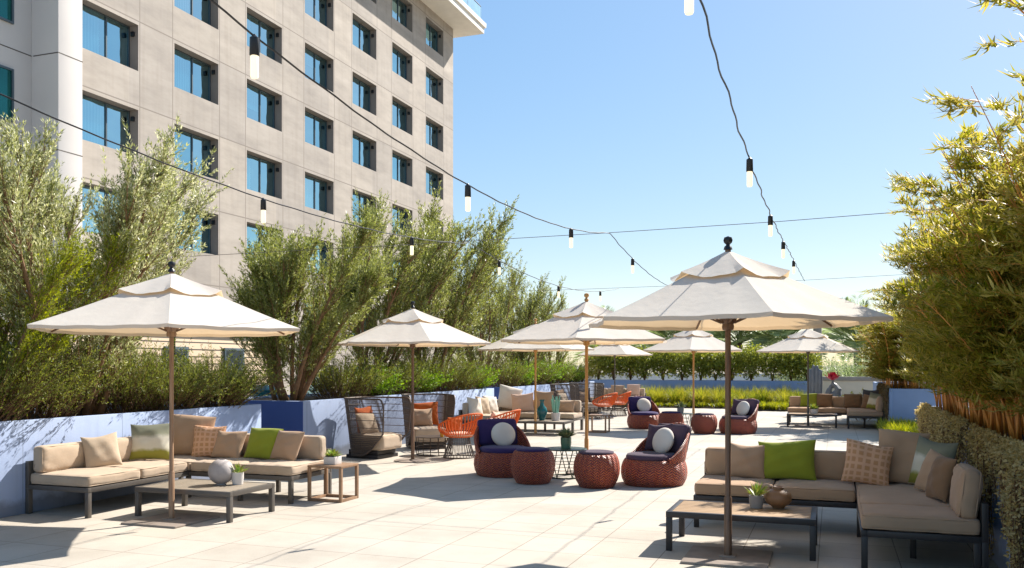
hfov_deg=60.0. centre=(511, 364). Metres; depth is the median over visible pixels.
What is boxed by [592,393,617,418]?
rope chair
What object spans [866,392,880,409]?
throw pillow
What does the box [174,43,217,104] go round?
window
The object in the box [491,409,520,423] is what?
rope chair
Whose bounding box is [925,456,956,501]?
throw pillow
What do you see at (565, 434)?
potted succulent
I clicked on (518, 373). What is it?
rosemary shrub
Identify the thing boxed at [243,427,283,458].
throw pillow
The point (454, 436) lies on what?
rope chair
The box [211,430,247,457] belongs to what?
throw pillow
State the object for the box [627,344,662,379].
hedge tree
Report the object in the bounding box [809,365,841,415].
hand sculpture
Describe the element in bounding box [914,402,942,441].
trailing plant
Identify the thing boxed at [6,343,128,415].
rosemary shrub
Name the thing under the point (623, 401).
rope chair
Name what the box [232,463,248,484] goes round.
potted succulent
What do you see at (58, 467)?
corner sofa
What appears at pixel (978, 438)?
trailing plant
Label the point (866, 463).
throw pillow
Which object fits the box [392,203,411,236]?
window
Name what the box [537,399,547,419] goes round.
teal vase
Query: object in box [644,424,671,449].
throw pillow
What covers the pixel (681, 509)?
coffee table
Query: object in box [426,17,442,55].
window
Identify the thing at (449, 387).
rosemary shrub
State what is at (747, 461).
throw pillow
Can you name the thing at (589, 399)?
throw pillow
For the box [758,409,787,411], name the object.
planting bed
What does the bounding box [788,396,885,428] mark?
corner sofa
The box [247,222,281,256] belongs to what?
window
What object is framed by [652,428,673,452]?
round pillow
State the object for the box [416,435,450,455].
wire table
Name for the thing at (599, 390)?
cage chair
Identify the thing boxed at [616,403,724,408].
planting bed
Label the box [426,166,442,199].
window
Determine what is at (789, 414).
coffee table
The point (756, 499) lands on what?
potted aloe
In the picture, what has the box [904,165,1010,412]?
bamboo clump
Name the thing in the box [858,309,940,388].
bamboo clump
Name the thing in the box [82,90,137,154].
window
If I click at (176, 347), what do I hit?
window
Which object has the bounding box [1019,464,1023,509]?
trailing plant
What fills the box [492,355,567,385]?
rosemary shrub
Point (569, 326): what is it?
patio umbrella
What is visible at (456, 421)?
throw pillow
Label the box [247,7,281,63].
window
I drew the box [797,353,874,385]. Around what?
wild shrub
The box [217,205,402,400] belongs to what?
olive tree
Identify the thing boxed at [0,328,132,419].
rosemary shrub
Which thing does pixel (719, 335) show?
palm tree
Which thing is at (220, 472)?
round vase
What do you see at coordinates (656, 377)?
parapet wall
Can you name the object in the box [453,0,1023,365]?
sky
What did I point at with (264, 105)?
window
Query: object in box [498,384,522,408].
throw pillow
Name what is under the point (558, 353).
olive tree
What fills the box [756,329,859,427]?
patio umbrella
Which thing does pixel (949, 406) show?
bamboo clump
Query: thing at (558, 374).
leafy shrub
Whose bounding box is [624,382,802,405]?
tall grass
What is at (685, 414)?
round table
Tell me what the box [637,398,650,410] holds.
round pillow
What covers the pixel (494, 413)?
throw pillow
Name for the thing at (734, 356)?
hedge tree
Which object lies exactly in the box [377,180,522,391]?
olive tree
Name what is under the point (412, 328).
patio umbrella
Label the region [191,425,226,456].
throw pillow
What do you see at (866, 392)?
throw pillow
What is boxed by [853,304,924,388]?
bamboo clump
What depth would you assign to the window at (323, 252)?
47.05 m
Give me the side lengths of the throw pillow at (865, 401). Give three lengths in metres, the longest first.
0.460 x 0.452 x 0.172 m
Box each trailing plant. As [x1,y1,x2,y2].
[876,382,884,420]
[879,384,891,420]
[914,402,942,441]
[933,410,970,463]
[961,422,1001,556]
[984,434,1023,567]
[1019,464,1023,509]
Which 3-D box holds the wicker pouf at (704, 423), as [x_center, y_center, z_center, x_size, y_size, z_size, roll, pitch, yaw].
[4.905,1.489,22.633,0.670,0.522,0.670,0,0,20]
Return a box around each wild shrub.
[759,352,853,380]
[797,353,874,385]
[827,341,872,376]
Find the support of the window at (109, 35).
in the hotel building at (279, 130)
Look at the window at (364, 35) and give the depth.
51.06 m
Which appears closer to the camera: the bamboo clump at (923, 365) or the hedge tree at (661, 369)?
the bamboo clump at (923, 365)
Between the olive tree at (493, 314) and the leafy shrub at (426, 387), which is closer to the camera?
the leafy shrub at (426, 387)
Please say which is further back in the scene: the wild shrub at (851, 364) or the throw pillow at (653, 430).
the wild shrub at (851, 364)
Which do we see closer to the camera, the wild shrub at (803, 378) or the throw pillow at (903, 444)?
the throw pillow at (903, 444)
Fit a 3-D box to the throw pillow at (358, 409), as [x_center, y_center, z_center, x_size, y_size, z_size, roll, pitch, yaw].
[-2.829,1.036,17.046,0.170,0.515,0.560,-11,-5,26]
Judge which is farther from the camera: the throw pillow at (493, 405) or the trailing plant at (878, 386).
the trailing plant at (878, 386)
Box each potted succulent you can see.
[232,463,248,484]
[324,449,341,464]
[556,428,577,448]
[675,402,685,412]
[806,403,818,413]
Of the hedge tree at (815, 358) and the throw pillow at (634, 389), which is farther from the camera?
the hedge tree at (815, 358)
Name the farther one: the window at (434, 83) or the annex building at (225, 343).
the window at (434, 83)
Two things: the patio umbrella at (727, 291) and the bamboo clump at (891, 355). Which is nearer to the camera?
the patio umbrella at (727, 291)
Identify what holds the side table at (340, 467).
on the terrace floor
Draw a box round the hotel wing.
[0,0,82,303]
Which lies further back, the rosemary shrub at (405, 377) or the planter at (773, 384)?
the planter at (773, 384)
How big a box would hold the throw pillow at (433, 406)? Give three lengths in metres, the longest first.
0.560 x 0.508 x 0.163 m
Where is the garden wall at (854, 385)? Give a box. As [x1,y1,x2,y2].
[822,377,968,406]
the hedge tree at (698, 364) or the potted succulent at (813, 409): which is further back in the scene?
the hedge tree at (698, 364)
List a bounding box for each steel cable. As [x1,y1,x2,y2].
[184,207,954,256]
[477,274,905,292]
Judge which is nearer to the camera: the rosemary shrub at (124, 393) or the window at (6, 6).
the rosemary shrub at (124, 393)
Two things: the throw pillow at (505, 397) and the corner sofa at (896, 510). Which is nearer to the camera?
the corner sofa at (896, 510)
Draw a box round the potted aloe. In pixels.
[746,481,768,508]
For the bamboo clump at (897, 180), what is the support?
on the planter at (999, 551)
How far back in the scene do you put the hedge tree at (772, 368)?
39.58 m
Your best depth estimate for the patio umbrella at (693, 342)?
23.39 m
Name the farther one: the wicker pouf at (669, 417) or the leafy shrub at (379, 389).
the wicker pouf at (669, 417)
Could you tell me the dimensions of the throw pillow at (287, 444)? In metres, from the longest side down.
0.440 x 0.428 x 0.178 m
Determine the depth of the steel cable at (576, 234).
12.81 m
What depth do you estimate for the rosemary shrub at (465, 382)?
23.29 m
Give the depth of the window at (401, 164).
55.56 m
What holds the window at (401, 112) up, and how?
in the hotel building at (279, 130)
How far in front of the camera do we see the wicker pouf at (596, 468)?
12.49 m
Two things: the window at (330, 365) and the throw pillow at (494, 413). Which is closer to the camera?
the throw pillow at (494, 413)
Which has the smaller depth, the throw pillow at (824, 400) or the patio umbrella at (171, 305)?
the patio umbrella at (171, 305)
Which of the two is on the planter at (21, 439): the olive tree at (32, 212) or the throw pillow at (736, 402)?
the olive tree at (32, 212)
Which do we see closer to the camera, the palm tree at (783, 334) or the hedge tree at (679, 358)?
the hedge tree at (679, 358)
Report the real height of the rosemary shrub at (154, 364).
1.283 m
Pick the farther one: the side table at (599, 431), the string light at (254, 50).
the side table at (599, 431)
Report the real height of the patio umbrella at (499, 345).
2.918 m
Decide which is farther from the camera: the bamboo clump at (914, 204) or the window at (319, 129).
the window at (319, 129)
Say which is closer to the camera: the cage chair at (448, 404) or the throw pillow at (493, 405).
the cage chair at (448, 404)
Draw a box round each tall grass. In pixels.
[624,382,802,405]
[648,386,805,404]
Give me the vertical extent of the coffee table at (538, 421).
0.340 m
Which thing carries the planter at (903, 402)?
on the terrace floor
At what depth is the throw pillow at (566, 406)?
23.62 m
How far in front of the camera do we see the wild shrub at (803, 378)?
39.97 m
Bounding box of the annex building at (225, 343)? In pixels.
[2,314,267,407]
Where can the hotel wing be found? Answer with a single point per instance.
(41, 61)
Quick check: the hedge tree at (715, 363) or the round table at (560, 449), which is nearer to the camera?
the round table at (560, 449)
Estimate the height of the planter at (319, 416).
1.100 m
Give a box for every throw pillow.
[80,432,122,467]
[129,423,168,460]
[174,414,215,454]
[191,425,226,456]
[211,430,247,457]
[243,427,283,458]
[270,430,304,460]
[354,406,371,432]
[356,413,377,433]
[414,402,438,424]
[414,408,432,425]
[446,417,462,431]
[467,397,482,413]
[475,396,490,413]
[483,396,498,411]
[490,412,499,417]
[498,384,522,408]
[511,392,533,411]
[537,391,553,411]
[559,400,574,411]
[579,388,590,401]
[611,385,623,395]
[627,384,639,395]
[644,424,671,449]
[731,399,747,413]
[731,443,764,478]
[758,440,815,480]
[800,393,816,406]
[817,394,832,406]
[841,438,893,485]
[844,394,861,407]
[861,394,869,408]
[863,389,878,394]
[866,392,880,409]
[879,429,929,484]
[908,435,957,483]
[914,449,944,490]
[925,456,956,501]
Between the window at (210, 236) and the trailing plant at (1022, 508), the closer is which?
the trailing plant at (1022, 508)
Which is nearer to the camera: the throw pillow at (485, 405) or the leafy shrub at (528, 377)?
the throw pillow at (485, 405)
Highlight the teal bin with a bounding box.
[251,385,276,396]
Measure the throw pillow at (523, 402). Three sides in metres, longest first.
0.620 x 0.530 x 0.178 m
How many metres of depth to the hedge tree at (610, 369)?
42.02 m
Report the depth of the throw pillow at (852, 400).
26.24 m
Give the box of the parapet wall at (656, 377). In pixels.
[588,373,823,379]
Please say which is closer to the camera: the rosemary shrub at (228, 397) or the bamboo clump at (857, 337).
the rosemary shrub at (228, 397)
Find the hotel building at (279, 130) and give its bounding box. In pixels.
[82,0,485,394]
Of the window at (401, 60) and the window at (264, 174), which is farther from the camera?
the window at (401, 60)
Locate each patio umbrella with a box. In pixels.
[27,261,299,528]
[337,301,490,462]
[477,318,593,436]
[500,293,666,473]
[578,344,652,410]
[589,236,893,567]
[643,330,741,415]
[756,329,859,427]
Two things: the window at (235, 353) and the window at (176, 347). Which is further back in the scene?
the window at (235, 353)
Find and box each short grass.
[619,401,732,407]
[758,400,788,409]
[871,415,918,432]
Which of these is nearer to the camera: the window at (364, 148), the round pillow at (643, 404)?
the round pillow at (643, 404)
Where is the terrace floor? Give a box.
[0,403,998,567]
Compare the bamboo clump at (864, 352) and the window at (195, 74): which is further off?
the window at (195, 74)
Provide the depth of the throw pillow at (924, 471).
8.75 m
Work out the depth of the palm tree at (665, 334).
47.71 m
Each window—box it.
[0,0,13,23]
[0,64,13,122]
[82,0,137,70]
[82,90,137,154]
[82,181,136,232]
[164,346,188,366]
[174,0,217,28]
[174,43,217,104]
[174,123,217,179]
[174,206,217,254]
[224,348,243,375]
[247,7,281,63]
[247,79,281,131]
[247,150,281,198]
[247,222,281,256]
[305,0,333,31]
[305,42,333,92]
[305,107,333,153]
[305,171,333,214]
[305,236,333,272]
[307,365,332,393]
[353,13,375,59]
[353,72,375,115]
[353,130,375,170]
[353,189,375,221]
[392,0,411,31]
[392,42,411,83]
[392,96,411,134]
[392,149,411,186]
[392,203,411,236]
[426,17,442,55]
[426,67,442,103]
[426,116,442,151]
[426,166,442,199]
[433,221,442,246]
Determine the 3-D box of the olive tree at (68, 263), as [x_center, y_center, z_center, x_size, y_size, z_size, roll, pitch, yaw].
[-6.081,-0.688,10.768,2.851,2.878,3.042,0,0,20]
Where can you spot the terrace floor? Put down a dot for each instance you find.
(438, 512)
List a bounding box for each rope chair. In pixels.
[438,413,482,458]
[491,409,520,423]
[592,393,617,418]
[610,391,630,415]
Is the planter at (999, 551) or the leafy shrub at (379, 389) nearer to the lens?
the planter at (999, 551)
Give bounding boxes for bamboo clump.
[849,314,925,387]
[851,327,894,384]
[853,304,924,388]
[854,296,925,388]
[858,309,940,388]
[861,234,955,410]
[862,205,1023,440]
[863,211,1023,437]
[870,215,1012,430]
[874,218,983,424]
[881,222,968,415]
[884,137,1023,421]
[884,218,978,417]
[885,119,1023,407]
[888,148,1021,251]
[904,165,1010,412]
[912,86,1023,417]
[934,78,1023,198]
[935,122,1023,434]
[959,0,1023,128]
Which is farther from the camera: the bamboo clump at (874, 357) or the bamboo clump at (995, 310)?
the bamboo clump at (874, 357)
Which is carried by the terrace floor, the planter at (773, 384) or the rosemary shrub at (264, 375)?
the planter at (773, 384)
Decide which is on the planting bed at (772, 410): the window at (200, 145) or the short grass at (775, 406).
the short grass at (775, 406)
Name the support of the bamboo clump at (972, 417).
on the planter at (999, 551)
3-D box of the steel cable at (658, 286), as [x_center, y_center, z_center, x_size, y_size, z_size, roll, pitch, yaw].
[4.459,-2.055,22.210,13.050,0.178,0.009,0,0,20]
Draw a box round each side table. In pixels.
[307,462,358,502]
[588,414,609,432]
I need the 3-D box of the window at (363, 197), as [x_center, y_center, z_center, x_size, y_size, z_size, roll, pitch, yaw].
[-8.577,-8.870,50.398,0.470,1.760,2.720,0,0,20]
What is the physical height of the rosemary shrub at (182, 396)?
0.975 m
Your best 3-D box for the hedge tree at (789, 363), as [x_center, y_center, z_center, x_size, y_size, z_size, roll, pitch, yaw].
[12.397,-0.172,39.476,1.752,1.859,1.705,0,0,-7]
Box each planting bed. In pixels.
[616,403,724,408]
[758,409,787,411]
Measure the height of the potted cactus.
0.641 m
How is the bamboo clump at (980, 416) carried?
on the planter at (999, 551)
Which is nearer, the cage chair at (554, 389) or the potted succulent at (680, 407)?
the potted succulent at (680, 407)
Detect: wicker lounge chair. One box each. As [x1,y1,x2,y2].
[474,417,530,477]
[621,423,691,487]
[627,396,659,428]
[719,398,758,434]
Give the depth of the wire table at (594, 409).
29.51 m
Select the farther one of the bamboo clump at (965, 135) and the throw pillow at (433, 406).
the throw pillow at (433, 406)
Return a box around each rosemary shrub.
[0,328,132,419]
[0,331,99,421]
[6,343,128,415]
[61,336,206,413]
[75,349,238,411]
[100,337,202,409]
[134,351,295,408]
[138,343,305,407]
[283,346,402,398]
[338,349,447,394]
[394,347,478,391]
[422,355,500,390]
[476,352,544,386]
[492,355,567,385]
[538,354,584,383]
[568,359,603,382]
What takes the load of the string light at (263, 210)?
hanging from the steel cable at (576, 234)
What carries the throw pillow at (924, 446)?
on the corner sofa at (896, 510)
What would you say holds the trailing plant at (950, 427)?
in the planter at (999, 551)
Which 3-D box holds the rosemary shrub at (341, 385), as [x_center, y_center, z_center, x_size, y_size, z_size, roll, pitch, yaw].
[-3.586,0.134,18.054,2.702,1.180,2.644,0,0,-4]
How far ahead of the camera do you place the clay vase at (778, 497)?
8.47 m
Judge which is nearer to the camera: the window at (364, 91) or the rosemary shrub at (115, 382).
the rosemary shrub at (115, 382)
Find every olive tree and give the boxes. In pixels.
[0,109,233,416]
[0,217,148,414]
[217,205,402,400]
[314,188,497,395]
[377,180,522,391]
[436,255,534,387]
[495,255,567,386]
[515,298,580,382]
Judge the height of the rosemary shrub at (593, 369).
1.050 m
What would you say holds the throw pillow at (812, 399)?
on the corner sofa at (838, 408)
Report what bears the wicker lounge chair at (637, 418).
on the terrace floor
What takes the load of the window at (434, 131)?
in the hotel building at (279, 130)
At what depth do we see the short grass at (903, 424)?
20.73 m
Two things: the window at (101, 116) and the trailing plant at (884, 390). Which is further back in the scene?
the window at (101, 116)
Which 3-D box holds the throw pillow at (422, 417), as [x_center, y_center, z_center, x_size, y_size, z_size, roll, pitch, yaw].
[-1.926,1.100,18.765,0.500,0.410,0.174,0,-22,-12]
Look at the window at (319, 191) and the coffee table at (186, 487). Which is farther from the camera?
the window at (319, 191)
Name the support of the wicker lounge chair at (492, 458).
on the terrace floor
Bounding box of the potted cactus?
[551,395,559,420]
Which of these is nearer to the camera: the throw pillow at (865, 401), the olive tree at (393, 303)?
the olive tree at (393, 303)
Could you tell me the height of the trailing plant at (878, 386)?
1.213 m
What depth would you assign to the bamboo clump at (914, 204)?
11.49 m
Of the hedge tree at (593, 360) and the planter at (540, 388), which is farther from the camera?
the hedge tree at (593, 360)
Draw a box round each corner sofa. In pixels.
[25,433,331,517]
[458,399,582,431]
[590,388,645,407]
[693,447,988,567]
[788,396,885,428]
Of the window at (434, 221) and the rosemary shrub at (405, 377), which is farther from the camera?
the window at (434, 221)
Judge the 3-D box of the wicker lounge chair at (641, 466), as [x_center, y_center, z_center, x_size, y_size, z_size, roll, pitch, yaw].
[2.115,1.308,13.064,1.057,0.884,0.940,0,0,-34]
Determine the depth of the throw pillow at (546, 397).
23.87 m
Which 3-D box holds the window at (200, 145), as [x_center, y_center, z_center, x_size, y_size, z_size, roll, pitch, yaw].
[-13.381,-8.870,37.141,0.470,1.760,2.720,0,0,20]
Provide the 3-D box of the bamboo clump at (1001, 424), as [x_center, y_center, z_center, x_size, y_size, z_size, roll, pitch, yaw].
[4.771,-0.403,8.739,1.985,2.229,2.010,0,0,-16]
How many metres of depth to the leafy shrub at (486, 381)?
24.25 m
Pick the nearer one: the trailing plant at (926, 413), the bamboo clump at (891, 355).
the trailing plant at (926, 413)
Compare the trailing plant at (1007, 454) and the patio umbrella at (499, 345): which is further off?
the patio umbrella at (499, 345)
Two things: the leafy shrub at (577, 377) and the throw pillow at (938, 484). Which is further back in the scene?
the leafy shrub at (577, 377)
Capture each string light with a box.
[0,93,618,300]
[210,0,665,284]
[684,0,804,280]
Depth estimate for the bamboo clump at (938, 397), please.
13.45 m
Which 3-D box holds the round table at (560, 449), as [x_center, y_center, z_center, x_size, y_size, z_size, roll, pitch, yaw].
[0.837,1.525,13.843,0.672,0.450,0.672,0,0,20]
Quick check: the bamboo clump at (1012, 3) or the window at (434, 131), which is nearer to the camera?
the bamboo clump at (1012, 3)
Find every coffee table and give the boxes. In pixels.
[135,478,274,522]
[517,419,573,433]
[666,499,817,560]
[787,412,836,427]
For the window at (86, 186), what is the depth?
32.39 m
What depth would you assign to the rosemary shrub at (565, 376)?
31.70 m
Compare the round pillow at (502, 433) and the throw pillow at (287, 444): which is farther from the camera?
the round pillow at (502, 433)
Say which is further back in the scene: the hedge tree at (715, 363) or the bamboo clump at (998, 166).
the hedge tree at (715, 363)
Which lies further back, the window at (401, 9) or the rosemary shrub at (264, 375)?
the window at (401, 9)
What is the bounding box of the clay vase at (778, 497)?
[765,486,791,508]
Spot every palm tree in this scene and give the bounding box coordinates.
[572,304,642,361]
[635,330,714,371]
[707,330,778,372]
[733,329,836,371]
[822,294,887,370]
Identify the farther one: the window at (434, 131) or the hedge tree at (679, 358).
the window at (434, 131)
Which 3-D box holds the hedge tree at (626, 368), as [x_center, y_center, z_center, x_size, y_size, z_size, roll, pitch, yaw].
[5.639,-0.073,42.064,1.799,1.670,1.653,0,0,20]
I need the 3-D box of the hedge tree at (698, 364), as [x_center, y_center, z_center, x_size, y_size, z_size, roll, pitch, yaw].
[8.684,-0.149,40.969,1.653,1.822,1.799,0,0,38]
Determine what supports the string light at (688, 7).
hanging from the steel cable at (658, 286)
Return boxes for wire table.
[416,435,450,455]
[583,406,600,417]
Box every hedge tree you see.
[584,344,613,379]
[599,356,628,379]
[615,356,649,379]
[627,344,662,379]
[649,346,675,379]
[665,352,697,379]
[683,352,713,379]
[697,352,732,380]
[715,345,748,380]
[734,340,768,380]
[755,344,788,380]
[773,353,806,380]
[789,353,824,380]
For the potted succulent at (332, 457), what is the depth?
11.48 m
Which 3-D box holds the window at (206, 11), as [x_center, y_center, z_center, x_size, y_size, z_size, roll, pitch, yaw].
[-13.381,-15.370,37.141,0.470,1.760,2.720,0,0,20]
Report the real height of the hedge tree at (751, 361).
1.910 m
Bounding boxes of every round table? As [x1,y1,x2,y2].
[546,446,586,478]
[682,413,692,426]
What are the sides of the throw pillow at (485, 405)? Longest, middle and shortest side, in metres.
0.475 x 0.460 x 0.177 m
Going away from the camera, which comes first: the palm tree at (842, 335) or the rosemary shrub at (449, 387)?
the rosemary shrub at (449, 387)
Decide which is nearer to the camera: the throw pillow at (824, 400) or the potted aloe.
the potted aloe
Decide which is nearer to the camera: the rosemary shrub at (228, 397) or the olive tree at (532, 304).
the rosemary shrub at (228, 397)
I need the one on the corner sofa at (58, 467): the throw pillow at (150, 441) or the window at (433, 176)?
the throw pillow at (150, 441)
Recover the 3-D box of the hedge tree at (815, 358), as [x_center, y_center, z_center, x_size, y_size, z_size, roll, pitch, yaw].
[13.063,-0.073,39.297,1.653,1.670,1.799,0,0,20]
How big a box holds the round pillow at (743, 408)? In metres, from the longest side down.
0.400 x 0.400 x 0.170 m
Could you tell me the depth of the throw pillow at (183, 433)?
12.32 m
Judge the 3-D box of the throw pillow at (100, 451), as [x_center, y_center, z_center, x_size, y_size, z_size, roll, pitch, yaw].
[-5.110,1.062,11.040,0.440,0.433,0.174,-5,-14,-43]
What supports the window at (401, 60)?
in the hotel building at (279, 130)
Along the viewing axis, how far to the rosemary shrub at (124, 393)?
12.55 m
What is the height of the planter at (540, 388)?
1.100 m
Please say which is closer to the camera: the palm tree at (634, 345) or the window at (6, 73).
the window at (6, 73)
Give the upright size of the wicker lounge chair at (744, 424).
0.884 m
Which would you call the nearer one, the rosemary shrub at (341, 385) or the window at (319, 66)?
the rosemary shrub at (341, 385)
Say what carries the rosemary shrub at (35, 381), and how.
on the planter at (21, 439)
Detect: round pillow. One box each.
[491,422,514,444]
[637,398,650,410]
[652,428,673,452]
[736,401,749,414]
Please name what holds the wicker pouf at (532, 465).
on the terrace floor
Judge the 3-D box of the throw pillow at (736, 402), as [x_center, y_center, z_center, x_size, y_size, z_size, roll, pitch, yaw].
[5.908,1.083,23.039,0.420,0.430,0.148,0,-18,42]
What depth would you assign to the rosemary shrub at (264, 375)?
14.42 m
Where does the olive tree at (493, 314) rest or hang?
on the planter at (540, 388)
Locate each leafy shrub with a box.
[336,361,415,396]
[395,363,456,393]
[448,362,501,389]
[498,358,546,385]
[527,357,570,384]
[554,361,592,383]
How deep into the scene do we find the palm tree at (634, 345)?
51.68 m
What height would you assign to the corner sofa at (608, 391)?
0.800 m
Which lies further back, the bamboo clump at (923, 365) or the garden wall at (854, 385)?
the garden wall at (854, 385)
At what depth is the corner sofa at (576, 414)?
23.37 m
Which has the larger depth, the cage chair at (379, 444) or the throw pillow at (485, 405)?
the throw pillow at (485, 405)
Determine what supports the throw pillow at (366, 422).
on the cage chair at (379, 444)
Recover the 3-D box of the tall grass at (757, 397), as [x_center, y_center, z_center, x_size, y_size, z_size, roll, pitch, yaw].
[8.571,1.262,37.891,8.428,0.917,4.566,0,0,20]
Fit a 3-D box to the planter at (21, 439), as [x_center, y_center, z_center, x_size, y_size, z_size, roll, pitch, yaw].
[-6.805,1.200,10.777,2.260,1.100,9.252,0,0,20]
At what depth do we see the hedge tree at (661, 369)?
41.26 m
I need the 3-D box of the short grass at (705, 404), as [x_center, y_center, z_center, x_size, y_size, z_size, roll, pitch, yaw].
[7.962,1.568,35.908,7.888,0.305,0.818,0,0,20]
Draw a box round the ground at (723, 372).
[458,366,865,373]
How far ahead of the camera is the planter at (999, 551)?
7.70 m
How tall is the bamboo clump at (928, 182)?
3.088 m
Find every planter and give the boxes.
[0,403,260,517]
[244,388,493,455]
[472,381,593,399]
[583,379,806,393]
[873,382,942,421]
[932,406,1023,567]
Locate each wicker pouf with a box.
[510,447,554,484]
[573,449,619,488]
[658,411,683,423]
[691,413,717,433]
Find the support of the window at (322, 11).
in the hotel building at (279, 130)
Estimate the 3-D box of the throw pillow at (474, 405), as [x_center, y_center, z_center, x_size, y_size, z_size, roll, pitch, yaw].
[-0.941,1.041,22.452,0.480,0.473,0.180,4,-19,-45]
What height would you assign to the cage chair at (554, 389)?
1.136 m
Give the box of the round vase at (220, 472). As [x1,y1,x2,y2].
[208,459,233,484]
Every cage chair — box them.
[344,396,410,458]
[401,393,454,449]
[549,384,584,407]
[569,382,603,415]
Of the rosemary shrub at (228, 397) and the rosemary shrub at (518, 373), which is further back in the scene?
the rosemary shrub at (518, 373)
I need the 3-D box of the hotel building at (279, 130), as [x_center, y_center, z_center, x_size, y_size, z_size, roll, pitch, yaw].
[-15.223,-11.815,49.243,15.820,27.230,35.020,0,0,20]
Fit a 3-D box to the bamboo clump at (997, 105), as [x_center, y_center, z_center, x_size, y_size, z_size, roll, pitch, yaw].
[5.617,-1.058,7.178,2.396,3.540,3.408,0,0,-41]
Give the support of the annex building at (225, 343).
on the ground at (723, 372)
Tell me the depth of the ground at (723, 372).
290.21 m
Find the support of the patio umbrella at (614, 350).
on the terrace floor
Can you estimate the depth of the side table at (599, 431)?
23.11 m
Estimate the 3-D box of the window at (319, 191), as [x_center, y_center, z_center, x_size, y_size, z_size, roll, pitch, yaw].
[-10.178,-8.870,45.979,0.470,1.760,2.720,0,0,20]
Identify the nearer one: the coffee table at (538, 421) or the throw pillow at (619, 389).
the coffee table at (538, 421)
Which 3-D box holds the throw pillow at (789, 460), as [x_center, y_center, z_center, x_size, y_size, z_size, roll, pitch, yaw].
[3.046,1.048,9.825,0.620,0.454,0.179,-1,-14,20]

